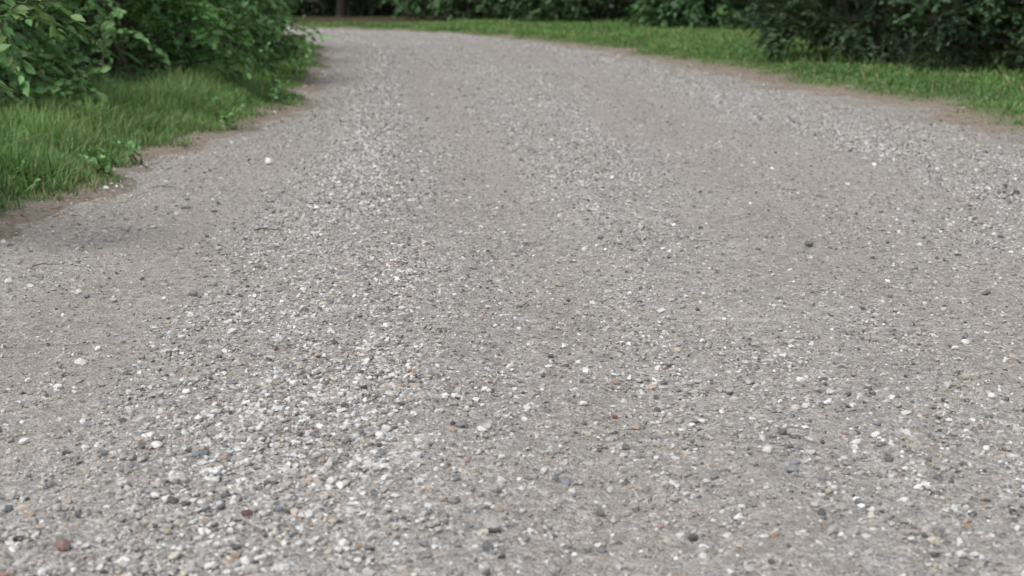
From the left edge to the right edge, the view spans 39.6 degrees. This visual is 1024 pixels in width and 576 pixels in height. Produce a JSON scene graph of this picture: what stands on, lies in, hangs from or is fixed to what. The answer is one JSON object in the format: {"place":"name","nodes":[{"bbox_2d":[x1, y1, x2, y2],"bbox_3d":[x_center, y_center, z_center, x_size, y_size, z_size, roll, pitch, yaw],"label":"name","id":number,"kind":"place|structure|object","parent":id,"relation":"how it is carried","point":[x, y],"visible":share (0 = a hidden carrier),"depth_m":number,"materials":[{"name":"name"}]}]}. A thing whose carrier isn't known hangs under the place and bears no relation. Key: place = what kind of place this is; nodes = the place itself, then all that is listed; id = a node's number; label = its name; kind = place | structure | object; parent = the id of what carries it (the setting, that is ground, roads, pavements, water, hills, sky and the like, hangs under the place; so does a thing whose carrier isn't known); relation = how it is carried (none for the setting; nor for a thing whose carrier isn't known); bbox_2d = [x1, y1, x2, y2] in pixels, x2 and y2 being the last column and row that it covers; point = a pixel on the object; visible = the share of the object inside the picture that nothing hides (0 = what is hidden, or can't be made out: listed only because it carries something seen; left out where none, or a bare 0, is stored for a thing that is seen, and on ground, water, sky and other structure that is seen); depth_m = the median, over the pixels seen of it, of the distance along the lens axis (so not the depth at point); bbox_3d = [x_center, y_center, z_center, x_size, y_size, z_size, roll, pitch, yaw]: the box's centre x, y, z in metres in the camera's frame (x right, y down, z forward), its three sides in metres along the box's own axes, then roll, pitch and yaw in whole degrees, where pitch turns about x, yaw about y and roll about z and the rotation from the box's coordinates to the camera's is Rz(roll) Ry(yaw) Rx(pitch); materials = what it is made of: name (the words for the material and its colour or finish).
{"place":"outdoors","nodes":[
{"label":"outdoors","id":0,"kind":"place"},
{"bbox_2d":[0,27,1023,575],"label":"gravel road","id":1,"kind":"structure","parent":0,"point":[28,346],"depth_m":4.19,"materials":[{"name":"grey gravel"}]},
{"bbox_2d":[254,226,280,229],"bbox_3d":[-0.997,-0.247,5.874,0.131,0.016,0.044,2,12,11],"label":"fallen twig","id":2,"kind":"object","parent":1,"relation":"on","point":[266,228],"visible":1,"depth_m":5.86,"materials":[{"name":"grey plant"}]},
{"bbox_2d":[0,0,1023,250],"bbox_3d":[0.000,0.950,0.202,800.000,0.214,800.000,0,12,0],"label":"ground","id":3,"kind":"structure","parent":0,"point":[34,216],"depth_m":12.55,"materials":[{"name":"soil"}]},
{"bbox_2d":[0,0,87,97],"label":"overhanging shrub","id":4,"kind":"object","parent":3,"relation":"on","point":[19,7],"visible":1,"depth_m":5.21,"materials":[{"name":"green plant"}]},
{"bbox_2d":[0,0,127,126],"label":"leafy shrub","id":5,"kind":"object","parent":3,"relation":"on","point":[40,74],"visible":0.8,"depth_m":9.28,"materials":[{"name":"green plant"}]},
{"bbox_2d":[0,0,267,101],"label":"leafy shrub","id":6,"kind":"object","parent":3,"relation":"on","point":[139,53],"visible":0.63,"depth_m":12.12,"materials":[{"name":"green plant"}]},
{"bbox_2d":[5,42,310,182],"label":"broadleaf weeds","id":7,"kind":"object","parent":3,"relation":"on","point":[101,162],"visible":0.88,"depth_m":8.07,"materials":[{"name":"green plant"}]},
{"bbox_2d":[20,0,315,79],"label":"leafy shrub","id":8,"kind":"object","parent":3,"relation":"on","point":[261,17],"visible":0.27,"depth_m":14.51,"materials":[{"name":"green plant"}]},
{"bbox_2d":[80,0,329,62],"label":"leafy shrub","id":9,"kind":"object","parent":3,"relation":"on","point":[288,9],"visible":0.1,"depth_m":18.23,"materials":[{"name":"green plant"}]},
{"bbox_2d":[119,0,296,37],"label":"leafy shrub","id":10,"kind":"object","parent":3,"relation":"on","point":[251,24],"visible":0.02,"depth_m":21.33,"materials":[{"name":"green plant"}]},
{"bbox_2d":[241,0,370,14],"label":"distant shrub","id":11,"kind":"object","parent":3,"relation":"on","point":[325,7],"visible":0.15,"depth_m":43.92,"materials":[{"name":"green plant"}]},
{"bbox_2d":[335,0,346,16],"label":"deciduous tree","id":12,"kind":"object","parent":3,"relation":"on","point":[341,8],"visible":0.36,"depth_m":40.60,"materials":[{"name":"brown plant"}]},
{"bbox_2d":[298,0,422,12],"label":"distant shrub","id":13,"kind":"object","parent":3,"relation":"on","point":[303,8],"visible":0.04,"depth_m":47.45,"materials":[{"name":"green plant"}]},
{"bbox_2d":[312,0,458,16],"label":"distant shrub","id":14,"kind":"object","parent":3,"relation":"on","point":[373,7],"visible":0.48,"depth_m":42.68,"materials":[{"name":"green plant"}]},
{"bbox_2d":[380,0,559,20],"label":"distant shrub","id":15,"kind":"object","parent":3,"relation":"on","point":[475,9],"visible":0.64,"depth_m":37.53,"materials":[{"name":"green plant"}]},
{"bbox_2d":[421,0,594,18],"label":"distant shrub","id":16,"kind":"object","parent":3,"relation":"on","point":[505,14],"visible":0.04,"depth_m":40.55,"materials":[{"name":"green plant"}]},
{"bbox_2d":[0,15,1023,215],"bbox_3d":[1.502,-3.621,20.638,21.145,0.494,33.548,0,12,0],"label":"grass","id":17,"kind":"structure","parent":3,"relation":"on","point":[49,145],"depth_m":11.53,"materials":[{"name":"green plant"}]},
{"bbox_2d":[494,0,653,22],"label":"distant shrub","id":18,"kind":"object","parent":3,"relation":"on","point":[586,11],"visible":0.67,"depth_m":35.05,"materials":[{"name":"green plant"}]},
{"bbox_2d":[609,0,735,21],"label":"distant shrub","id":19,"kind":"object","parent":3,"relation":"on","point":[634,12],"visible":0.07,"depth_m":35.78,"materials":[{"name":"green plant"}]},
{"bbox_2d":[622,0,789,29],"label":"distant shrub","id":20,"kind":"object","parent":3,"relation":"on","point":[721,13],"visible":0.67,"depth_m":29.57,"materials":[{"name":"green plant"}]},
{"bbox_2d":[728,0,885,27],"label":"distant shrub","id":21,"kind":"object","parent":3,"relation":"on","point":[750,2],"visible":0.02,"depth_m":30.19,"materials":[{"name":"green plant"}]},
{"bbox_2d":[745,0,942,36],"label":"dense shrub","id":22,"kind":"object","parent":3,"relation":"on","point":[835,9],"visible":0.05,"depth_m":25.24,"materials":[{"name":"green plant"}]},
{"bbox_2d":[733,0,1013,66],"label":"dense shrub","id":23,"kind":"object","parent":3,"relation":"on","point":[868,29],"visible":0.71,"depth_m":17.27,"materials":[{"name":"green plant"}]},
{"bbox_2d":[819,0,1019,44],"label":"dense shrub","id":24,"kind":"object","parent":3,"relation":"on","point":[841,2],"visible":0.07,"depth_m":20.27,"materials":[{"name":"green plant"}]},
{"bbox_2d":[886,0,1023,72],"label":"dense shrub","id":25,"kind":"object","parent":3,"relation":"on","point":[993,16],"visible":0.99,"depth_m":15.05,"materials":[{"name":"green plant"}]}
]}

